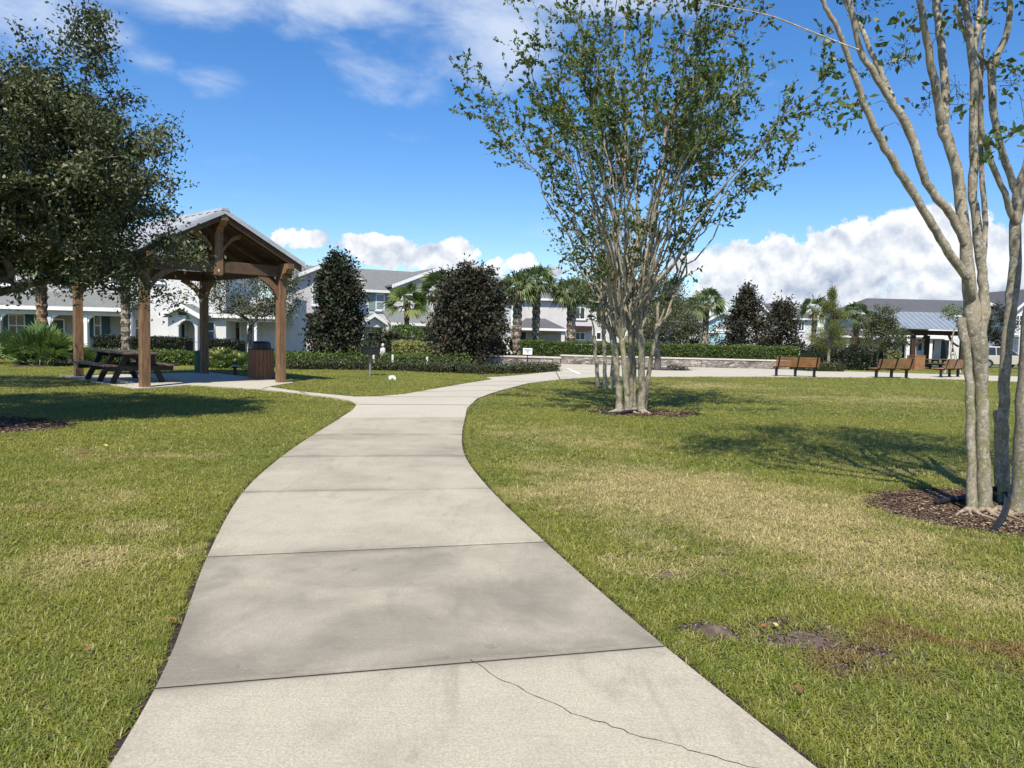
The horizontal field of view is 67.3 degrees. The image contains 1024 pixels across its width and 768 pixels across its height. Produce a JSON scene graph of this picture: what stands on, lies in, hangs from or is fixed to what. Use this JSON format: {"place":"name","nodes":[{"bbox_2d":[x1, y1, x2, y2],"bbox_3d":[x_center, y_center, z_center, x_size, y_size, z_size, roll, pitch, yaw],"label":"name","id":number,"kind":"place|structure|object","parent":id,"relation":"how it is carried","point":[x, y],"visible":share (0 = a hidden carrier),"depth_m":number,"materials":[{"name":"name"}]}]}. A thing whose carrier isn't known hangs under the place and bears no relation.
{"place":"outdoors","nodes":[
{"label":"outdoors","id":0,"kind":"place"},
{"bbox_2d":[194,350,199,371],"bbox_3d":[-9.698,-0.714,24.017,0.450,0.710,0.450,1,4,0],"label":"green drum","id":1,"kind":"object","parent":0,"point":[197,360],"visible":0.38,"depth_m":23.83,"materials":[{"name":"plastic"}]},
{"bbox_2d":[108,417,816,767],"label":"walkway slabs","id":2,"kind":"structure","parent":0,"point":[366,590],"depth_m":3.57,"materials":[{"name":"concrete"}]},
{"bbox_2d":[470,659,755,767],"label":"pavement crack","id":3,"kind":"object","parent":2,"relation":"on","point":[616,727],"visible":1,"depth_m":2.87,"materials":[{"name":"grey concrete"}]},
{"bbox_2d":[0,333,1023,767],"bbox_3d":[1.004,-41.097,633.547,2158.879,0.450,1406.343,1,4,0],"label":"lawn ground","id":4,"kind":"structure","parent":0,"point":[848,709],"depth_m":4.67,"materials":[{"name":"green plant"}]},
{"bbox_2d":[0,415,77,433],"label":"mulch","id":5,"kind":"object","parent":4,"relation":"on","point":[3,424],"visible":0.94,"depth_m":11.02,"materials":[{"name":"brown wood"}]},
{"bbox_2d":[0,0,225,326],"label":"oak tree","id":6,"kind":"object","parent":5,"relation":"on","point":[54,122],"visible":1,"depth_m":10.67,"materials":[{"name":"green plant"}]},
{"bbox_2d":[17,253,67,325],"bbox_3d":[-18.288,-3.229,29.862,2.217,4.620,2.241,1,4,0],"label":"palm tree","id":7,"kind":"object","parent":4,"relation":"on","point":[41,313],"visible":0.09,"depth_m":29.75,"materials":[{"name":"brown plant"}]},
{"bbox_2d":[0,227,137,347],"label":"townhouse","id":8,"kind":"structure","parent":4,"relation":"on","point":[102,317],"depth_m":47.95,"materials":[{"name":"grey paint"}]},
{"bbox_2d":[8,314,25,333],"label":"window","id":9,"kind":"structure","parent":8,"relation":"in","point":[14,320],"depth_m":49.06,"materials":[{"name":"grey glass"}]},
{"bbox_2d":[54,318,65,337],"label":"door","id":10,"kind":"structure","parent":8,"relation":"in","point":[61,323],"depth_m":49.04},
{"bbox_2d":[93,316,101,336],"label":"window","id":11,"kind":"structure","parent":8,"relation":"in","point":[97,320],"depth_m":49.06,"materials":[{"name":"grey glass"}]},
{"bbox_2d":[106,255,133,349],"bbox_3d":[-15.541,-3.377,30.922,2.401,4.906,2.499,0,4,-20],"label":"palm tree","id":12,"kind":"object","parent":4,"relation":"on","point":[125,322],"visible":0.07,"depth_m":30.81,"materials":[{"name":"brown plant"}]},
{"bbox_2d":[90,334,194,350],"bbox_3d":[-18.170,-1.887,37.988,4.733,1.152,1.472,1,4,0],"label":"hedge","id":13,"kind":"object","parent":4,"relation":"on","point":[105,341],"visible":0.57,"depth_m":37.48,"materials":[{"name":"green plant"}]},
{"bbox_2d":[132,247,306,353],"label":"townhouse","id":14,"kind":"structure","parent":4,"relation":"on","point":[220,328],"depth_m":47.89,"materials":[{"name":"white paint"}]},
{"bbox_2d":[134,318,137,335],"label":"window","id":15,"kind":"structure","parent":14,"relation":"in","point":[135,319],"depth_m":47.85,"materials":[{"name":"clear glass"}]},
{"bbox_2d":[182,322,186,337],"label":"door","id":16,"kind":"structure","parent":14,"relation":"in","point":[184,325],"depth_m":47.85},
{"bbox_2d":[209,321,214,338],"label":"window","id":17,"kind":"structure","parent":14,"relation":"in","point":[211,323],"depth_m":47.86,"materials":[{"name":"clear glass"}]},
{"bbox_2d":[236,322,241,340],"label":"door","id":18,"kind":"structure","parent":14,"relation":"in","point":[239,329],"depth_m":49.65,"materials":[{"name":"black wood"}]},
{"bbox_2d":[263,323,275,350],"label":"garage door","id":19,"kind":"structure","parent":14,"relation":"in","point":[270,328],"depth_m":49.66,"materials":[{"name":"paint"}]},
{"bbox_2d":[209,346,240,367],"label":"shrub","id":20,"kind":"object","parent":4,"relation":"on","point":[215,350],"visible":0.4,"depth_m":26.35,"materials":[{"name":"green plant"}]},
{"bbox_2d":[209,337,246,352],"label":"hedge","id":21,"kind":"object","parent":4,"relation":"on","point":[234,345],"visible":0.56,"depth_m":37.50,"materials":[{"name":"green plant"}]},
{"bbox_2d":[209,347,247,368],"bbox_3d":[-9.747,-0.898,26.303,1.333,0.785,1.318,-2,5,-39],"label":"palmetto","id":22,"kind":"object","parent":4,"relation":"on","point":[220,358],"visible":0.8,"depth_m":26.09,"materials":[{"name":"green plant"}]},
{"bbox_2d":[232,362,237,374],"bbox_3d":[-8.279,-0.459,22.985,0.184,0.410,0.179,1,4,0],"label":"bollard lamp","id":23,"kind":"object","parent":4,"relation":"on","point":[234,365],"visible":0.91,"depth_m":22.94,"materials":[{"name":"black metal"}]},
{"bbox_2d":[225,353,247,368],"bbox_3d":[-9.292,-0.821,26.417,1.111,0.634,1.267,1,4,0],"label":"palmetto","id":24,"kind":"object","parent":4,"relation":"on","point":[243,360],"visible":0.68,"depth_m":26.15,"materials":[{"name":"green plant"}]},
{"bbox_2d":[191,265,309,347],"bbox_3d":[-10.799,-3.259,31.276,4.673,4.906,4.635,-1,5,-36],"label":"oak tree","id":25,"kind":"object","parent":4,"relation":"on","point":[248,310],"visible":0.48,"depth_m":31.05,"materials":[{"name":"green plant"}]},
{"bbox_2d":[10,358,493,374],"bbox_3d":[-9.984,-0.776,30.927,24.000,0.123,14.216,1,4,0],"label":"planting bed","id":26,"kind":"object","parent":4,"relation":"on","point":[29,365],"visible":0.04,"depth_m":26.00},
{"bbox_2d":[0,326,38,363],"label":"palmetto","id":27,"kind":"object","parent":26,"relation":"on","point":[3,339],"visible":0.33,"depth_m":25.75,"materials":[{"name":"green plant"}]},
{"bbox_2d":[0,318,88,365],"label":"palmetto","id":28,"kind":"object","parent":26,"relation":"on","point":[33,336],"visible":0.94,"depth_m":25.27,"materials":[{"name":"green plant"}]},
{"bbox_2d":[24,333,95,365],"bbox_3d":[-15.228,-1.208,25.907,2.294,1.212,2.315,1,4,0],"label":"palmetto","id":29,"kind":"object","parent":26,"relation":"on","point":[87,354],"visible":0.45,"depth_m":25.92,"materials":[{"name":"green plant"}]},
{"bbox_2d":[84,346,195,365],"bbox_3d":[-13.618,-1.000,28.307,4.564,0.751,1.287,1,4,0],"label":"hedge","id":30,"kind":"object","parent":26,"relation":"on","point":[180,357],"visible":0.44,"depth_m":27.88,"materials":[{"name":"green plant"}]},
{"bbox_2d":[235,350,332,367],"bbox_3d":[-8.996,-0.900,28.257,4.701,0.786,1.254,1,4,-6],"label":"hedge","id":31,"kind":"object","parent":26,"relation":"on","point":[307,354],"visible":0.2,"depth_m":28.04,"materials":[{"name":"green plant"}]},
{"bbox_2d":[295,347,471,364],"bbox_3d":[-5.461,-1.175,31.836,8.092,0.983,2.485,0,4,-24],"label":"hedge","id":32,"kind":"object","parent":26,"relation":"on","point":[421,357],"visible":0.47,"depth_m":32.09,"materials":[{"name":"green plant"}]},
{"bbox_2d":[286,354,561,373],"bbox_3d":[-2.904,-0.664,27.720,10.448,0.643,2.832,0,4,-15],"label":"hedge","id":33,"kind":"object","parent":26,"relation":"on","point":[442,367],"visible":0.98,"depth_m":27.47,"materials":[{"name":"green plant"}]},
{"bbox_2d":[298,245,376,355],"bbox_3d":[-7.416,-3.320,32.870,3.006,5.144,3.515,5,5,41],"label":"magnolia tree","id":34,"kind":"object","parent":4,"relation":"on","point":[338,289],"visible":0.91,"depth_m":32.27,"materials":[{"name":"green plant"}]},
{"bbox_2d":[342,338,368,355],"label":"shrub","id":35,"kind":"object","parent":4,"relation":"on","point":[358,342],"visible":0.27,"depth_m":32.80,"materials":[{"name":"green plant"}]},
{"bbox_2d":[360,346,382,375],"bbox_3d":[-4.408,-0.705,24.232,0.739,0.962,0.420,0,4,-20],"label":"park grill","id":36,"kind":"object","parent":4,"relation":"on","point":[369,351],"visible":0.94,"depth_m":24.05,"materials":[{"name":"black metal"}]},
{"bbox_2d":[367,326,409,355],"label":"shrub","id":37,"kind":"object","parent":4,"relation":"on","point":[386,338],"visible":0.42,"depth_m":40.49,"materials":[{"name":"green plant"}]},
{"bbox_2d":[286,264,513,350],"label":"townhouse","id":38,"kind":"structure","parent":4,"relation":"on","point":[379,284],"depth_m":64.58,"materials":[{"name":"white paint"}]},
{"bbox_2d":[375,293,384,311],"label":"window","id":39,"kind":"structure","parent":38,"relation":"in","point":[379,298],"depth_m":64.87,"materials":[{"name":"grey glass"}]},
{"bbox_2d":[379,281,431,340],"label":"palm tree","id":40,"kind":"object","parent":4,"relation":"on","point":[418,299],"visible":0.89,"depth_m":44.50,"materials":[{"name":"green plant"}]},
{"bbox_2d":[387,322,427,340],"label":"shrub","id":41,"kind":"object","parent":4,"relation":"on","point":[404,327],"visible":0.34,"depth_m":43.63,"materials":[{"name":"green plant"}]},
{"bbox_2d":[391,339,436,356],"bbox_3d":[-4.700,-1.550,36.971,2.189,1.275,1.544,1,4,0],"label":"hedge","id":42,"kind":"object","parent":4,"relation":"on","point":[412,346],"visible":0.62,"depth_m":36.50,"materials":[{"name":"green plant"}]},
{"bbox_2d":[398,336,440,347],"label":"hedge","id":43,"kind":"object","parent":4,"relation":"on","point":[414,339],"visible":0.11,"depth_m":41.57,"materials":[{"name":"green plant"}]},
{"bbox_2d":[410,268,446,338],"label":"palm tree","id":44,"kind":"object","parent":4,"relation":"on","point":[429,281],"visible":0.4,"depth_m":47.37,"materials":[{"name":"green plant"}]},
{"bbox_2d":[95,419,824,767],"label":"soil edging","id":45,"kind":"object","parent":4,"relation":"on","point":[175,637],"visible":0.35,"depth_m":3.53,"materials":[{"name":"brown soil"}]},
{"bbox_2d":[420,253,521,364],"bbox_3d":[-1.710,-3.254,34.389,4.889,5.069,4.665,1,4,0],"label":"magnolia tree","id":46,"kind":"object","parent":4,"relation":"on","point":[469,311],"visible":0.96,"depth_m":33.44,"materials":[{"name":"green plant"}]},
{"bbox_2d":[498,268,539,355],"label":"palm tree","id":47,"kind":"object","parent":4,"relation":"on","point":[515,278],"visible":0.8,"depth_m":42.59,"materials":[{"name":"green plant"}]},
{"bbox_2d":[484,355,560,366],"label":"stone wall","id":48,"kind":"structure","parent":4,"relation":"on","point":[505,358],"depth_m":33.75,"materials":[{"name":"beige stone"}]},
{"bbox_2d":[523,348,531,361],"bbox_3d":[0.665,-1.089,33.214,0.404,0.922,0.055,1,4,0],"label":"yard sign","id":49,"kind":"object","parent":4,"relation":"on","point":[527,351],"visible":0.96,"depth_m":33.17,"materials":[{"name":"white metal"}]},
{"bbox_2d":[511,262,559,343],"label":"palm tree","id":50,"kind":"object","parent":4,"relation":"on","point":[539,272],"visible":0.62,"depth_m":43.52,"materials":[{"name":"green plant"}]},
{"bbox_2d":[512,283,624,344],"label":"house","id":51,"kind":"structure","parent":4,"relation":"on","point":[553,323],"depth_m":77.70,"materials":[{"name":"grey paint"}]},
{"bbox_2d":[539,334,558,343],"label":"garage door","id":52,"kind":"structure","parent":51,"relation":"in","point":[555,337],"depth_m":77.73,"materials":[{"name":"grey paint"}]},
{"bbox_2d":[575,307,584,319],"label":"window","id":53,"kind":"structure","parent":51,"relation":"in","point":[580,310],"depth_m":77.65,"materials":[{"name":"white glass"}]},
{"bbox_2d":[575,332,584,340],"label":"window","id":54,"kind":"structure","parent":51,"relation":"in","point":[579,336],"depth_m":77.79,"materials":[{"name":"grey glass"}]},
{"bbox_2d":[547,276,591,343],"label":"palm tree","id":55,"kind":"object","parent":4,"relation":"on","point":[563,297],"visible":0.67,"depth_m":43.57,"materials":[{"name":"green plant"}]},
{"bbox_2d":[583,408,696,417],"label":"mulch","id":56,"kind":"object","parent":4,"relation":"on","point":[663,412],"visible":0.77,"depth_m":14.67,"materials":[{"name":"brown wood"}]},
{"bbox_2d":[600,410,638,414],"bbox_3d":[2.196,0.534,14.617,1.170,0.090,0.283,-1,5,-36],"label":"drain hose","id":57,"kind":"object","parent":56,"relation":"on","point":[621,412],"visible":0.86,"depth_m":14.36,"materials":[{"name":"black plastic"}]},
{"bbox_2d":[448,0,885,413],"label":"crape myrtle","id":58,"kind":"object","parent":56,"relation":"on","point":[684,149],"visible":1,"depth_m":14.05,"materials":[{"name":"green plant"}]},
{"bbox_2d":[519,338,800,369],"bbox_3d":[7.619,-1.520,40.127,14.614,1.468,1.335,1,4,0],"label":"hedge","id":59,"kind":"object","parent":4,"relation":"on","point":[552,348],"visible":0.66,"depth_m":39.69,"materials":[{"name":"green plant"}]},
{"bbox_2d":[611,287,716,343],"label":"background tree","id":60,"kind":"object","parent":4,"relation":"on","point":[688,330],"visible":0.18,"depth_m":61.23,"materials":[{"name":"green plant"}]},
{"bbox_2d":[660,572,677,579],"bbox_3d":[0.975,1.200,4.801,0.152,0.063,0.117,1,4,0],"label":"dirt mound","id":61,"kind":"object","parent":4,"relation":"on","point":[668,574],"visible":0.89,"depth_m":4.77,"materials":[{"name":"soil"}]},
{"bbox_2d":[560,355,788,368],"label":"stone wall","id":62,"kind":"structure","parent":4,"relation":"on","point":[697,362],"depth_m":39.05,"materials":[{"name":"beige stone"}]},
{"bbox_2d":[664,313,702,346],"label":"cottage","id":63,"kind":"structure","parent":4,"relation":"on","point":[689,334],"depth_m":91.80,"materials":[{"name":"grey paint"}]},
{"bbox_2d":[664,323,721,347],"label":"background tree","id":64,"kind":"object","parent":4,"relation":"on","point":[697,339],"visible":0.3,"depth_m":63.55,"materials":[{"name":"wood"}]},
{"bbox_2d":[685,286,729,343],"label":"palm tree","id":65,"kind":"object","parent":4,"relation":"on","point":[720,303],"visible":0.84,"depth_m":45.53,"materials":[{"name":"green plant"}]},
{"bbox_2d":[692,624,736,638],"bbox_3d":[1.019,1.254,3.913,0.250,0.076,0.183,1,4,0],"label":"dirt mound","id":66,"kind":"object","parent":4,"relation":"on","point":[713,630],"visible":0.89,"depth_m":3.87,"materials":[{"name":"soil"}]},
{"bbox_2d":[708,311,735,345],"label":"blue house","id":67,"kind":"structure","parent":4,"relation":"on","point":[714,320],"depth_m":89.76,"materials":[{"name":"blue paint"}]},
{"bbox_2d":[710,280,779,348],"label":"magnolia tree","id":68,"kind":"object","parent":4,"relation":"on","point":[744,310],"visible":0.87,"depth_m":57.16,"materials":[{"name":"green plant"}]},
{"bbox_2d":[737,303,819,353],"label":"house","id":69,"kind":"structure","parent":4,"relation":"on","point":[802,326],"depth_m":95.70,"materials":[{"name":"white paint"}]},
{"bbox_2d":[759,290,809,356],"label":"magnolia tree","id":70,"kind":"object","parent":4,"relation":"on","point":[782,313],"visible":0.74,"depth_m":59.12,"materials":[{"name":"green plant"}]},
{"bbox_2d":[658,568,950,687],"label":"soil crumbs","id":71,"kind":"object","parent":4,"relation":"on","point":[880,652],"visible":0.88,"depth_m":3.77,"materials":[{"name":"brown soil"}]},
{"bbox_2d":[794,294,828,348],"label":"palm tree","id":72,"kind":"object","parent":4,"relation":"on","point":[804,307],"visible":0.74,"depth_m":54.58,"materials":[{"name":"green plant"}]},
{"bbox_2d":[776,630,854,650],"bbox_3d":[1.501,1.284,3.837,0.384,0.051,0.280,3,4,25],"label":"dirt mound","id":73,"kind":"object","parent":4,"relation":"on","point":[810,637],"visible":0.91,"depth_m":3.83,"materials":[{"name":"soil"}]},
{"bbox_2d":[797,359,846,371],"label":"hedge","id":74,"kind":"object","parent":4,"relation":"on","point":[830,366],"visible":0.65,"depth_m":36.30,"materials":[{"name":"green plant"}]},
{"bbox_2d":[802,279,853,361],"bbox_3d":[15.331,-2.822,37.110,2.508,4.550,2.491,1,4,0],"label":"cypress tree","id":75,"kind":"object","parent":4,"relation":"on","point":[830,332],"visible":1,"depth_m":37.03,"materials":[{"name":"green plant"}]},
{"bbox_2d":[799,342,879,370],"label":"hedge","id":76,"kind":"object","parent":4,"relation":"on","point":[853,358],"visible":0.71,"depth_m":45.82,"materials":[{"name":"green plant"}]},
{"bbox_2d":[816,327,877,349],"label":"porch house","id":77,"kind":"structure","parent":4,"relation":"on","point":[848,336],"depth_m":87.61,"materials":[{"name":"paint"}]},
{"bbox_2d":[840,301,875,345],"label":"palm tree","id":78,"kind":"object","parent":4,"relation":"on","point":[852,308],"visible":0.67,"depth_m":57.35,"materials":[{"name":"green plant"}]},
{"bbox_2d":[702,0,1023,526],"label":"crape myrtle","id":79,"kind":"object","parent":4,"relation":"on","point":[972,324],"visible":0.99,"depth_m":6.69,"materials":[{"name":"green plant"}]},
{"bbox_2d":[845,314,886,349],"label":"background tree","id":80,"kind":"object","parent":4,"relation":"on","point":[856,342],"visible":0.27,"depth_m":55.98,"materials":[{"name":"green plant"}]},
{"bbox_2d":[859,334,882,369],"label":"young tree","id":81,"kind":"object","parent":4,"relation":"on","point":[869,346],"visible":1,"depth_m":45.81,"materials":[{"name":"green plant"}]},
{"bbox_2d":[859,301,914,370],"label":"oak tree","id":82,"kind":"object","parent":4,"relation":"on","point":[887,322],"visible":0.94,"depth_m":49.45,"materials":[{"name":"green plant"}]},
{"bbox_2d":[877,348,901,358],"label":"hedge","id":83,"kind":"object","parent":4,"relation":"on","point":[894,355],"visible":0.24,"depth_m":79.26,"materials":[{"name":"green plant"}]},
{"bbox_2d":[824,298,962,358],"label":"townhouse row","id":84,"kind":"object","parent":4,"relation":"on","point":[939,348],"visible":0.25,"depth_m":93.63,"materials":[{"name":"white paint"}]},
{"bbox_2d":[939,339,949,358],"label":"door","id":85,"kind":"structure","parent":84,"relation":"in","point":[944,343],"depth_m":92.78,"materials":[{"name":"wood"}]},
{"bbox_2d":[859,311,962,366],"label":"pavilion","id":86,"kind":"structure","parent":4,"relation":"on","point":[922,323],"depth_m":57.24,"materials":[{"name":"grey metal"}]},
{"bbox_2d":[907,355,925,369],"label":"wooden bin","id":87,"kind":"object","parent":4,"relation":"on","point":[919,361],"visible":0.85,"depth_m":53.59,"materials":[{"name":"brown wood"}]},
{"bbox_2d":[925,359,952,368],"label":"picnic table","id":88,"kind":"object","parent":4,"relation":"on","point":[939,364],"visible":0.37,"depth_m":55.16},
{"bbox_2d":[858,485,1023,537],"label":"mulch","id":89,"kind":"object","parent":4,"relation":"on","point":[936,513],"visible":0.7,"depth_m":6.88,"materials":[{"name":"brown wood"}]},
{"bbox_2d":[934,486,1010,532],"bbox_3d":[4.148,1.090,6.948,0.590,0.143,1.759,4,5,35],"label":"drain hose","id":90,"kind":"object","parent":89,"relation":"on","point":[1000,520],"visible":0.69,"depth_m":6.92,"materials":[{"name":"black plastic"}]},
{"bbox_2d":[938,302,962,372],"bbox_3d":[22.857,-2.355,39.916,1.750,3.763,1.439,1,4,0],"label":"young tree","id":91,"kind":"object","parent":4,"relation":"on","point":[953,310],"visible":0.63,"depth_m":39.86,"materials":[{"name":"green plant"}]},
{"bbox_2d":[988,346,1018,367],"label":"parked car","id":92,"kind":"object","parent":4,"relation":"on","point":[994,355],"visible":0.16,"depth_m":61.09,"materials":[{"name":"white metal"}]},
{"bbox_2d":[987,300,1020,346],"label":"background tree","id":93,"kind":"object","parent":4,"relation":"on","point":[995,336],"visible":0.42,"depth_m":69.39,"materials":[{"name":"green plant"}]},
{"bbox_2d":[987,289,1023,354],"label":"house","id":94,"kind":"structure","parent":4,"relation":"on","point":[996,296],"depth_m":79.27,"materials":[{"name":"white paint"}]},
{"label":"mulch bed soil","id":95,"kind":"structure","parent":4,"relation":"on","visible":0},
{"bbox_2d":[541,150,681,387],"bbox_3d":[2.710,-3.232,21.556,3.904,6.744,4.330,1,4,0],"label":"crape myrtle","id":96,"kind":"object","parent":95,"relation":"on","point":[585,286],"visible":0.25,"depth_m":21.24,"materials":[{"name":"green plant"}]},
{"bbox_2d":[0,0,1023,336],"label":"sky","id":97,"kind":"structure","parent":0,"point":[317,124],"materials":[{"name":"blue"}]},
{"bbox_2d":[62,364,1017,417],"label":"plaza paving","id":98,"kind":"structure","parent":0,"point":[452,401],"depth_m":19.95,"materials":[{"name":"concrete"}]},
{"bbox_2d":[72,350,179,383],"bbox_3d":[-9.742,-0.438,19.381,2.300,0.777,1.760,5,5,43],"label":"picnic table","id":99,"kind":"object","parent":98,"relation":"on","point":[126,364],"visible":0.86,"depth_m":19.07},
{"bbox_2d":[72,208,304,386],"bbox_3d":[-8.821,-2.231,20.343,5.310,4.315,4.390,5,5,43],"label":"picnic shelter","id":100,"kind":"object","parent":98,"relation":"on","point":[248,251],"visible":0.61,"depth_m":19.80,"materials":[{"name":"brown wood"}]},
{"bbox_2d":[248,341,273,378],"bbox_3d":[-7.053,-0.688,21.614,0.698,1.052,0.698,1,4,0],"label":"litter bin","id":101,"kind":"object","parent":98,"relation":"on","point":[260,359],"visible":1,"depth_m":21.34,"materials":[{"name":"brown wood"}]},
{"bbox_2d":[262,372,646,404],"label":"paving joints","id":102,"kind":"object","parent":98,"relation":"on","point":[472,385],"visible":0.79,"depth_m":17.22,"materials":[{"name":"grey concrete"}]},
{"bbox_2d":[627,368,688,370],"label":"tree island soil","id":103,"kind":"object","parent":98,"relation":"on","point":[665,369],"visible":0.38,"depth_m":33.19,"materials":[{"name":"brown soil"}]},
{"bbox_2d":[627,267,709,368],"bbox_3d":[6.313,-2.905,33.495,3.826,4.698,3.946,0,4,-18],"label":"oak tree","id":104,"kind":"object","parent":103,"relation":"on","point":[657,361],"visible":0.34,"depth_m":32.95,"materials":[{"name":"green plant"}]},
{"bbox_2d":[771,356,819,376],"bbox_3d":[11.147,-0.695,30.245,1.700,0.788,0.681,1,4,-1],"label":"park bench","id":105,"kind":"object","parent":98,"relation":"on","point":[795,363],"visible":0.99,"depth_m":30.01,"materials":[{"name":"brown wood"}]},
{"bbox_2d":[869,358,914,377],"bbox_3d":[15.360,-0.651,31.125,1.700,0.788,0.681,0,4,-17],"label":"park bench","id":106,"kind":"object","parent":98,"relation":"on","point":[906,365],"visible":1,"depth_m":30.94,"materials":[{"name":"brown wood"}]},
{"bbox_2d":[932,359,962,376],"bbox_3d":[18.727,-0.690,32.917,1.700,0.788,0.681,-1,5,-35],"label":"park bench","id":107,"kind":"object","parent":98,"relation":"on","point":[950,365],"visible":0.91,"depth_m":32.66,"materials":[{"name":"brown wood"}]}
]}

